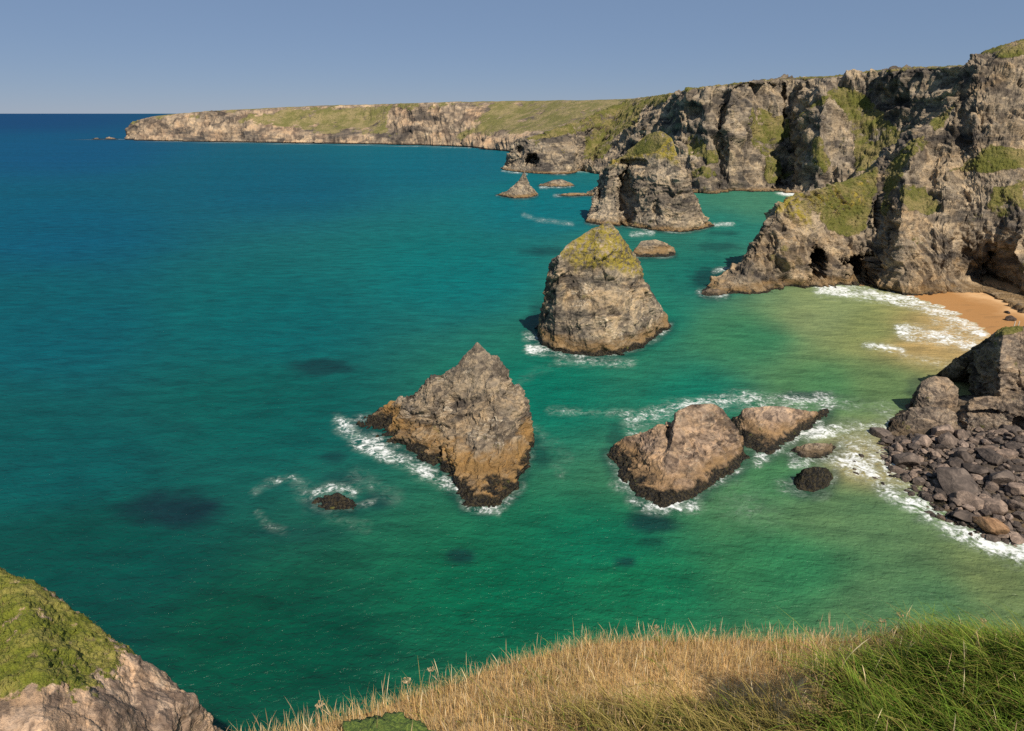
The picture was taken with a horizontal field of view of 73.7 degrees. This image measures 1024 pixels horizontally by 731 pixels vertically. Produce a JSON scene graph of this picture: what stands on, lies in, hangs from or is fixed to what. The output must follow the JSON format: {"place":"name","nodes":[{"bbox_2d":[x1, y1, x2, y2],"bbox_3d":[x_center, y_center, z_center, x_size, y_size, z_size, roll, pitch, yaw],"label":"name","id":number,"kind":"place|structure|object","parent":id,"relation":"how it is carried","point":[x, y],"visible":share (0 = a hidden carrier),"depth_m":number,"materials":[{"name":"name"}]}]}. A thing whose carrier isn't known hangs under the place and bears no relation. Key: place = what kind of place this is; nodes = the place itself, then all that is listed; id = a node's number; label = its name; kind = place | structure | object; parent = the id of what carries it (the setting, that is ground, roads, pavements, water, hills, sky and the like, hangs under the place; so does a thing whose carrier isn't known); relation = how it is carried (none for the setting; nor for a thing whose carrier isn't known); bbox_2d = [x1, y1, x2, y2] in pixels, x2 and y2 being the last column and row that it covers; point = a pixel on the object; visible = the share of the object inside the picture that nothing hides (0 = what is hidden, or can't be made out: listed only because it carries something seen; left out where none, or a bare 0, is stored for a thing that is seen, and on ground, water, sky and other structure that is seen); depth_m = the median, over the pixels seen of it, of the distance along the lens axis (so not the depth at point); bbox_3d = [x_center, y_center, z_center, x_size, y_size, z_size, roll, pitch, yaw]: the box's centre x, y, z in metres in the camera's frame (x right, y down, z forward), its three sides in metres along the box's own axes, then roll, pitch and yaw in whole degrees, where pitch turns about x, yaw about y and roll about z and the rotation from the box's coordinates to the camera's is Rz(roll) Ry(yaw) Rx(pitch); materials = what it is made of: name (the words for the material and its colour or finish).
{"place":"outdoors","nodes":[
{"label":"outdoors","id":0,"kind":"place"},
{"bbox_2d":[0,567,223,730],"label":"rock spur","id":1,"kind":"structure","parent":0,"point":[139,694],"depth_m":28.33,"materials":[{"name":"stone"}]},
{"bbox_2d":[0,570,128,702],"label":"turf","id":2,"kind":"structure","parent":1,"relation":"on","point":[121,664],"depth_m":28.76,"materials":[{"name":"green plant"}]},
{"bbox_2d":[124,99,630,151],"bbox_3d":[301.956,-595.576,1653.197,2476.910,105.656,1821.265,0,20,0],"label":"headland","id":3,"kind":"structure","parent":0,"point":[496,125],"depth_m":1433.20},
{"bbox_2d":[0,114,1023,730],"bbox_3d":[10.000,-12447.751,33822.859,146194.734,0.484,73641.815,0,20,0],"label":"sea","id":4,"kind":"structure","parent":0,"point":[212,354],"depth_m":140.19,"materials":[{"name":"liquid"}]},
{"bbox_2d":[311,492,356,509],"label":"wave rock","id":5,"kind":"object","parent":4,"relation":"in","point":[337,501],"visible":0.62,"depth_m":110.91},
{"bbox_2d":[356,342,534,507],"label":"ridge stack","id":6,"kind":"object","parent":4,"relation":"in","point":[466,422],"visible":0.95,"depth_m":127.46,"materials":[{"name":"stone"}]},
{"bbox_2d":[497,171,537,197],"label":"cone stack","id":7,"kind":"object","parent":4,"relation":"in","point":[521,188],"visible":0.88,"depth_m":516.01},
{"bbox_2d":[539,179,573,186],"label":"reef rock","id":8,"kind":"object","parent":4,"relation":"in","point":[558,183],"visible":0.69,"depth_m":592.87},
{"bbox_2d":[550,171,573,173],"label":"reef rock","id":9,"kind":"object","parent":4,"relation":"in","point":[559,172],"visible":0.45,"depth_m":715.13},
{"bbox_2d":[559,193,587,195],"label":"reef rock","id":10,"kind":"object","parent":4,"relation":"in","point":[575,194],"visible":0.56,"depth_m":525.47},
{"bbox_2d":[586,189,594,195],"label":"reef rock","id":11,"kind":"object","parent":4,"relation":"in","point":[590,193],"visible":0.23,"depth_m":526.48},
{"bbox_2d":[535,221,671,356],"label":"sea stack","id":12,"kind":"object","parent":4,"relation":"in","point":[600,299],"visible":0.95,"depth_m":183.09,"materials":[{"name":"stone"}]},
{"bbox_2d":[585,131,714,231],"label":"arched stack","id":13,"kind":"object","parent":4,"relation":"in","point":[644,183],"visible":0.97,"depth_m":379.91,"materials":[{"name":"stone"}]},
{"bbox_2d":[632,240,675,256],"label":"rock","id":14,"kind":"object","parent":4,"relation":"in","point":[651,248],"visible":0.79,"depth_m":304.99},
{"bbox_2d":[607,404,749,507],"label":"wave rock","id":15,"kind":"object","parent":4,"relation":"in","point":[691,451],"visible":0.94,"depth_m":121.44,"materials":[{"name":"stone"}]},
{"bbox_2d":[701,289,726,295],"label":"reef rock","id":16,"kind":"object","parent":4,"relation":"in","point":[712,292],"visible":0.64,"depth_m":239.78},
{"bbox_2d":[731,406,828,454],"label":"wave rock","id":17,"kind":"object","parent":4,"relation":"in","point":[768,430],"visible":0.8,"depth_m":134.83,"materials":[{"name":"stone"}]},
{"bbox_2d":[790,443,835,457],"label":"wave rock","id":18,"kind":"object","parent":4,"relation":"in","point":[815,450],"visible":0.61,"depth_m":127.48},
{"bbox_2d":[794,467,833,491],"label":"wave rock","id":19,"kind":"object","parent":4,"relation":"in","point":[811,479],"visible":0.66,"depth_m":116.31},
{"bbox_2d":[935,514,945,520],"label":"wet boulder","id":20,"kind":"object","parent":4,"relation":"in","point":[940,516],"visible":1,"depth_m":107.28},
{"bbox_2d":[0,0,1023,113],"label":"sky","id":21,"kind":"structure","parent":0,"point":[57,56],"materials":[{"name":"blue"}]},
{"bbox_2d":[500,100,626,173],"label":"caved headland","id":22,"kind":"structure","parent":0,"point":[569,147],"depth_m":746.72,"materials":[{"name":"stone"}]},
{"bbox_2d":[188,616,1023,730],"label":"ground","id":23,"kind":"structure","parent":0,"point":[708,685],"depth_m":5.50,"materials":[{"name":"plant"}]},
{"bbox_2d":[315,700,323,717],"bbox_3d":[-1.437,2.628,5.137,0.061,0.220,0.079,8,22,20],"label":"dried umbel","id":24,"kind":"object","parent":23,"relation":"on","point":[319,706],"visible":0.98,"depth_m":5.11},
{"bbox_2d":[341,712,435,730],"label":"cushion plant","id":25,"kind":"object","parent":23,"relation":"on","point":[394,721],"visible":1,"depth_m":4.64,"materials":[{"name":"green plant"}]},
{"bbox_2d":[402,677,410,695],"bbox_3d":[-0.882,2.737,5.755,0.073,0.231,0.075,0,20,0],"label":"dried umbel","id":26,"kind":"object","parent":23,"relation":"on","point":[409,680],"visible":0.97,"depth_m":5.73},
{"bbox_2d":[427,666,434,686],"bbox_3d":[-0.701,2.740,5.928,0.066,0.276,0.057,-9,22,-23],"label":"dried umbel","id":27,"kind":"object","parent":23,"relation":"on","point":[430,672],"visible":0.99,"depth_m":5.89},
{"bbox_2d":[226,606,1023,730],"bbox_3d":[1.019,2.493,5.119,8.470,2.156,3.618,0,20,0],"label":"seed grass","id":28,"kind":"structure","parent":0,"point":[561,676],"depth_m":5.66,"materials":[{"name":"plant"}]},
{"bbox_2d":[309,597,1023,730],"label":"green grass","id":29,"kind":"structure","parent":0,"point":[981,651],"depth_m":4.82,"materials":[{"name":"plant"}]},
{"bbox_2d":[580,64,964,193],"bbox_3d":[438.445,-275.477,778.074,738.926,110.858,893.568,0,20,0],"label":"cliff","id":30,"kind":"structure","parent":0,"point":[784,133],"depth_m":559.99,"materials":[{"name":"stone"}]},
{"bbox_2d":[701,39,1023,312],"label":"headland","id":31,"kind":"structure","parent":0,"point":[932,202],"depth_m":252.84,"materials":[{"name":"stone"}]},
{"bbox_2d":[860,273,1023,333],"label":"beach","id":32,"kind":"structure","parent":0,"point":[987,312],"depth_m":223.77,"materials":[{"name":"sand"}]},
{"bbox_2d":[1005,315,1016,320],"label":"beach rock","id":33,"kind":"object","parent":32,"relation":"on","point":[1010,318],"visible":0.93,"depth_m":207.60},
{"bbox_2d":[882,395,1023,533],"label":"rocky shore","id":34,"kind":"structure","parent":0,"point":[963,399],"depth_m":121.57,"materials":[{"name":"stone"}]},
{"bbox_2d":[869,427,891,438],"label":"boulder","id":35,"kind":"object","parent":34,"relation":"on","point":[879,432],"visible":0.73,"depth_m":134.65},
{"bbox_2d":[881,439,892,444],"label":"boulder","id":36,"kind":"object","parent":34,"relation":"on","point":[887,441],"visible":0.98,"depth_m":131.23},
{"bbox_2d":[885,435,894,440],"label":"boulder","id":37,"kind":"object","parent":34,"relation":"on","point":[891,437],"visible":0.75,"depth_m":132.43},
{"bbox_2d":[888,451,899,455],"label":"boulder","id":38,"kind":"object","parent":34,"relation":"on","point":[892,453],"visible":0.52,"depth_m":126.28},
{"bbox_2d":[888,465,907,474],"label":"boulder","id":39,"kind":"object","parent":34,"relation":"on","point":[895,469],"visible":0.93,"depth_m":121.07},
{"bbox_2d":[894,436,901,442],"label":"boulder","id":40,"kind":"object","parent":34,"relation":"on","point":[898,439],"visible":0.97,"depth_m":131.52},
{"bbox_2d":[894,442,902,451],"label":"boulder","id":41,"kind":"object","parent":34,"relation":"on","point":[898,446],"visible":0.82,"depth_m":127.70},
{"bbox_2d":[899,439,910,445],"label":"boulder","id":42,"kind":"object","parent":34,"relation":"on","point":[905,441],"visible":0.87,"depth_m":129.83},
{"bbox_2d":[892,452,919,466],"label":"boulder","id":43,"kind":"object","parent":34,"relation":"on","point":[909,459],"visible":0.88,"depth_m":122.22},
{"bbox_2d":[901,475,910,481],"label":"boulder","id":44,"kind":"object","parent":34,"relation":"on","point":[905,478],"visible":1,"depth_m":118.21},
{"bbox_2d":[909,471,917,476],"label":"boulder","id":45,"kind":"object","parent":34,"relation":"on","point":[914,474],"visible":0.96,"depth_m":119.23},
{"bbox_2d":[908,443,921,449],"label":"boulder","id":46,"kind":"object","parent":34,"relation":"on","point":[912,446],"visible":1,"depth_m":127.68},
{"bbox_2d":[912,477,925,485],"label":"boulder","id":47,"kind":"object","parent":34,"relation":"on","point":[918,481],"visible":1,"depth_m":116.98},
{"bbox_2d":[911,435,931,447],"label":"boulder","id":48,"kind":"object","parent":34,"relation":"on","point":[924,441],"visible":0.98,"depth_m":127.99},
{"bbox_2d":[887,406,959,435],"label":"rock outcrop","id":49,"kind":"object","parent":34,"relation":"on","point":[924,420],"visible":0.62,"depth_m":134.61,"materials":[{"name":"stone"}]},
{"bbox_2d":[923,471,931,477],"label":"boulder","id":50,"kind":"object","parent":34,"relation":"on","point":[928,474],"visible":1,"depth_m":118.44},
{"bbox_2d":[909,376,958,409],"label":"rock outcrop","id":51,"kind":"object","parent":34,"relation":"on","point":[935,391],"visible":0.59,"depth_m":143.72,"materials":[{"name":"stone"}]},
{"bbox_2d":[930,450,940,456],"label":"boulder","id":52,"kind":"object","parent":34,"relation":"on","point":[935,453],"visible":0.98,"depth_m":123.66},
{"bbox_2d":[932,479,939,484],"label":"boulder","id":53,"kind":"object","parent":34,"relation":"on","point":[935,482],"visible":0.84,"depth_m":116.46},
{"bbox_2d":[932,493,946,500],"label":"boulder","id":54,"kind":"object","parent":34,"relation":"on","point":[938,496],"visible":1,"depth_m":111.63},
{"bbox_2d":[936,457,944,462],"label":"boulder","id":55,"kind":"object","parent":34,"relation":"on","point":[940,460],"visible":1,"depth_m":121.71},
{"bbox_2d":[935,488,946,495],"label":"boulder","id":56,"kind":"object","parent":34,"relation":"on","point":[940,490],"visible":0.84,"depth_m":113.48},
{"bbox_2d":[934,444,948,449],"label":"boulder","id":57,"kind":"object","parent":34,"relation":"on","point":[940,446],"visible":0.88,"depth_m":126.01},
{"bbox_2d":[931,424,953,435],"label":"boulder","id":58,"kind":"object","parent":34,"relation":"on","point":[939,430],"visible":0.69,"depth_m":130.05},
{"bbox_2d":[935,464,949,469],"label":"boulder","id":59,"kind":"object","parent":34,"relation":"on","point":[941,465],"visible":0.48,"depth_m":119.83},
{"bbox_2d":[937,432,957,447],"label":"boulder","id":60,"kind":"object","parent":34,"relation":"on","point":[949,439],"visible":0.91,"depth_m":127.00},
{"bbox_2d":[945,451,953,455],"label":"boulder","id":61,"kind":"object","parent":34,"relation":"on","point":[948,453],"visible":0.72,"depth_m":123.95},
{"bbox_2d":[876,425,1023,544],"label":"rubble","id":62,"kind":"object","parent":34,"relation":"on","point":[1016,525],"visible":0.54,"depth_m":117.66,"materials":[{"name":"stone"}]},
{"bbox_2d":[946,457,963,467],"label":"boulder","id":63,"kind":"object","parent":34,"relation":"on","point":[955,461],"visible":0.75,"depth_m":119.38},
{"bbox_2d":[949,497,962,505],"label":"boulder","id":64,"kind":"object","parent":34,"relation":"on","point":[955,501],"visible":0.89,"depth_m":110.23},
{"bbox_2d":[936,467,978,496],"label":"boulder","id":65,"kind":"object","parent":34,"relation":"on","point":[952,480],"visible":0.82,"depth_m":113.46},
{"bbox_2d":[952,447,967,451],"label":"boulder","id":66,"kind":"object","parent":34,"relation":"on","point":[959,448],"visible":0.61,"depth_m":123.72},
{"bbox_2d":[954,429,968,439],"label":"boulder","id":67,"kind":"object","parent":34,"relation":"on","point":[959,434],"visible":0.91,"depth_m":129.37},
{"bbox_2d":[953,450,974,462],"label":"boulder","id":68,"kind":"object","parent":34,"relation":"on","point":[965,456],"visible":0.75,"depth_m":120.45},
{"bbox_2d":[958,440,969,447],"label":"boulder","id":69,"kind":"object","parent":34,"relation":"on","point":[962,443],"visible":0.73,"depth_m":125.84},
{"bbox_2d":[951,510,978,522],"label":"boulder","id":70,"kind":"object","parent":34,"relation":"on","point":[964,515],"visible":0.91,"depth_m":105.94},
{"bbox_2d":[961,504,975,511],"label":"boulder","id":71,"kind":"object","parent":34,"relation":"on","point":[968,507],"visible":1,"depth_m":108.11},
{"bbox_2d":[954,490,983,509],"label":"boulder","id":72,"kind":"object","parent":34,"relation":"on","point":[964,497],"visible":0.91,"depth_m":109.42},
{"bbox_2d":[967,448,974,453],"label":"boulder","id":73,"kind":"object","parent":34,"relation":"on","point":[971,450],"visible":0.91,"depth_m":123.01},
{"bbox_2d":[970,523,978,527],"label":"boulder","id":74,"kind":"object","parent":34,"relation":"on","point":[974,525],"visible":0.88,"depth_m":104.83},
{"bbox_2d":[968,438,981,444],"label":"boulder","id":75,"kind":"object","parent":34,"relation":"on","point":[977,441],"visible":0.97,"depth_m":126.28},
{"bbox_2d":[962,463,988,475],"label":"boulder","id":76,"kind":"object","parent":34,"relation":"on","point":[970,468],"visible":0.77,"depth_m":116.73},
{"bbox_2d":[970,474,983,480],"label":"boulder","id":77,"kind":"object","parent":34,"relation":"on","point":[975,477],"visible":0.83,"depth_m":115.24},
{"bbox_2d":[974,459,982,463],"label":"boulder","id":78,"kind":"object","parent":34,"relation":"on","point":[978,461],"visible":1,"depth_m":119.89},
{"bbox_2d":[974,427,983,431],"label":"boulder","id":79,"kind":"object","parent":34,"relation":"on","point":[978,429],"visible":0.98,"depth_m":131.46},
{"bbox_2d":[936,326,1023,396],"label":"rock outcrop","id":80,"kind":"object","parent":34,"relation":"on","point":[992,364],"visible":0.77,"depth_m":145.47,"materials":[{"name":"stone"}]},
{"bbox_2d":[975,432,984,436],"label":"boulder","id":81,"kind":"object","parent":34,"relation":"on","point":[980,434],"visible":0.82,"depth_m":129.62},
{"bbox_2d":[978,493,990,498],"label":"boulder","id":82,"kind":"object","parent":34,"relation":"on","point":[982,495],"visible":0.5,"depth_m":110.08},
{"bbox_2d":[979,509,991,515],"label":"boulder","id":83,"kind":"object","parent":34,"relation":"on","point":[984,512],"visible":0.96,"depth_m":106.95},
{"bbox_2d":[981,438,990,444],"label":"boulder","id":84,"kind":"object","parent":34,"relation":"on","point":[985,441],"visible":0.81,"depth_m":124.94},
{"bbox_2d":[979,445,998,450],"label":"boulder","id":85,"kind":"object","parent":34,"relation":"on","point":[994,448],"visible":0.59,"depth_m":122.88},
{"bbox_2d":[957,394,1023,431],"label":"rock outcrop","id":86,"kind":"object","parent":34,"relation":"on","point":[989,412],"visible":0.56,"depth_m":132.42,"materials":[{"name":"stone"}]},
{"bbox_2d":[971,516,1009,534],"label":"boulder","id":87,"kind":"object","parent":34,"relation":"on","point":[994,526],"visible":0.98,"depth_m":102.65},
{"bbox_2d":[977,448,1003,465],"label":"boulder","id":88,"kind":"object","parent":34,"relation":"on","point":[991,456],"visible":0.96,"depth_m":119.31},
{"bbox_2d":[985,480,1000,491],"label":"boulder","id":89,"kind":"object","parent":34,"relation":"on","point":[992,486],"visible":1,"depth_m":112.55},
{"bbox_2d":[986,534,1000,542],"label":"boulder","id":90,"kind":"object","parent":34,"relation":"on","point":[993,538],"visible":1,"depth_m":101.75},
{"bbox_2d":[982,498,1007,514],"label":"boulder","id":91,"kind":"object","parent":34,"relation":"on","point":[997,506],"visible":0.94,"depth_m":106.96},
{"bbox_2d":[991,494,1000,498],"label":"boulder","id":92,"kind":"object","parent":34,"relation":"on","point":[996,496],"visible":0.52,"depth_m":109.70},
{"bbox_2d":[991,437,1003,443],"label":"boulder","id":93,"kind":"object","parent":34,"relation":"on","point":[996,440],"visible":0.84,"depth_m":125.50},
{"bbox_2d":[993,514,1004,521],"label":"boulder","id":94,"kind":"object","parent":34,"relation":"on","point":[1001,518],"visible":0.81,"depth_m":105.16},
{"bbox_2d":[994,428,1007,434],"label":"boulder","id":95,"kind":"object","parent":34,"relation":"on","point":[1001,431],"visible":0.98,"depth_m":128.79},
{"bbox_2d":[989,470,1014,483],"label":"boulder","id":96,"kind":"object","parent":34,"relation":"on","point":[1003,476],"visible":0.74,"depth_m":112.93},
{"bbox_2d":[996,531,1010,538],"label":"boulder","id":97,"kind":"object","parent":34,"relation":"on","point":[1006,536],"visible":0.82,"depth_m":102.06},
{"bbox_2d":[1002,463,1009,468],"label":"boulder","id":98,"kind":"object","parent":34,"relation":"on","point":[1006,465],"visible":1,"depth_m":117.32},
{"bbox_2d":[995,448,1018,459],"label":"boulder","id":99,"kind":"object","parent":34,"relation":"on","point":[1008,453],"visible":0.68,"depth_m":119.44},
{"bbox_2d":[1004,522,1012,529],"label":"boulder","id":100,"kind":"object","parent":34,"relation":"on","point":[1008,524],"visible":0.44,"depth_m":104.00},
{"bbox_2d":[1003,436,1013,439],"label":"boulder","id":101,"kind":"object","parent":34,"relation":"on","point":[1008,438],"visible":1,"depth_m":125.84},
{"bbox_2d":[1004,513,1013,520],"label":"boulder","id":102,"kind":"object","parent":34,"relation":"on","point":[1009,517],"visible":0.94,"depth_m":105.18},
{"bbox_2d":[1005,432,1014,436],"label":"boulder","id":103,"kind":"object","parent":34,"relation":"on","point":[1009,434],"visible":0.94,"depth_m":127.40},
{"bbox_2d":[1001,424,1022,433],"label":"boulder","id":104,"kind":"object","parent":34,"relation":"on","point":[1008,428],"visible":0.81,"depth_m":128.79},
{"bbox_2d":[1003,499,1023,509],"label":"boulder","id":105,"kind":"object","parent":34,"relation":"on","point":[1013,504],"visible":0.88,"depth_m":107.07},
{"bbox_2d":[1004,443,1022,449],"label":"boulder","id":106,"kind":"object","parent":34,"relation":"on","point":[1011,445],"visible":0.8,"depth_m":122.34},
{"bbox_2d":[1004,482,1023,495],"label":"boulder","id":107,"kind":"object","parent":34,"relation":"on","point":[1014,488],"visible":1,"depth_m":110.14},
{"bbox_2d":[1008,465,1023,471],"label":"boulder","id":108,"kind":"object","parent":34,"relation":"on","point":[1016,468],"visible":0.99,"depth_m":116.56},
{"bbox_2d":[1009,531,1023,544],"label":"boulder","id":109,"kind":"object","parent":34,"relation":"on","point":[1016,538],"visible":0.98,"depth_m":101.56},
{"bbox_2d":[1012,496,1021,501],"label":"boulder","id":110,"kind":"object","parent":34,"relation":"on","point":[1017,498],"visible":0.79,"depth_m":109.35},
{"bbox_2d":[1011,459,1023,464],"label":"boulder","id":111,"kind":"object","parent":34,"relation":"on","point":[1018,461],"visible":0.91,"depth_m":117.77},
{"bbox_2d":[1012,511,1023,519],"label":"boulder","id":112,"kind":"object","parent":34,"relation":"on","point":[1019,515],"visible":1,"depth_m":105.32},
{"bbox_2d":[1014,475,1022,482],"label":"boulder","id":113,"kind":"object","parent":34,"relation":"on","point":[1017,479],"visible":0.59,"depth_m":113.53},
{"bbox_2d":[1014,436,1023,442],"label":"boulder","id":114,"kind":"object","parent":34,"relation":"on","point":[1018,439],"visible":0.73,"depth_m":124.18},
{"bbox_2d":[1019,447,1023,454],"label":"boulder","id":115,"kind":"object","parent":34,"relation":"on","point":[1021,450],"visible":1,"depth_m":120.13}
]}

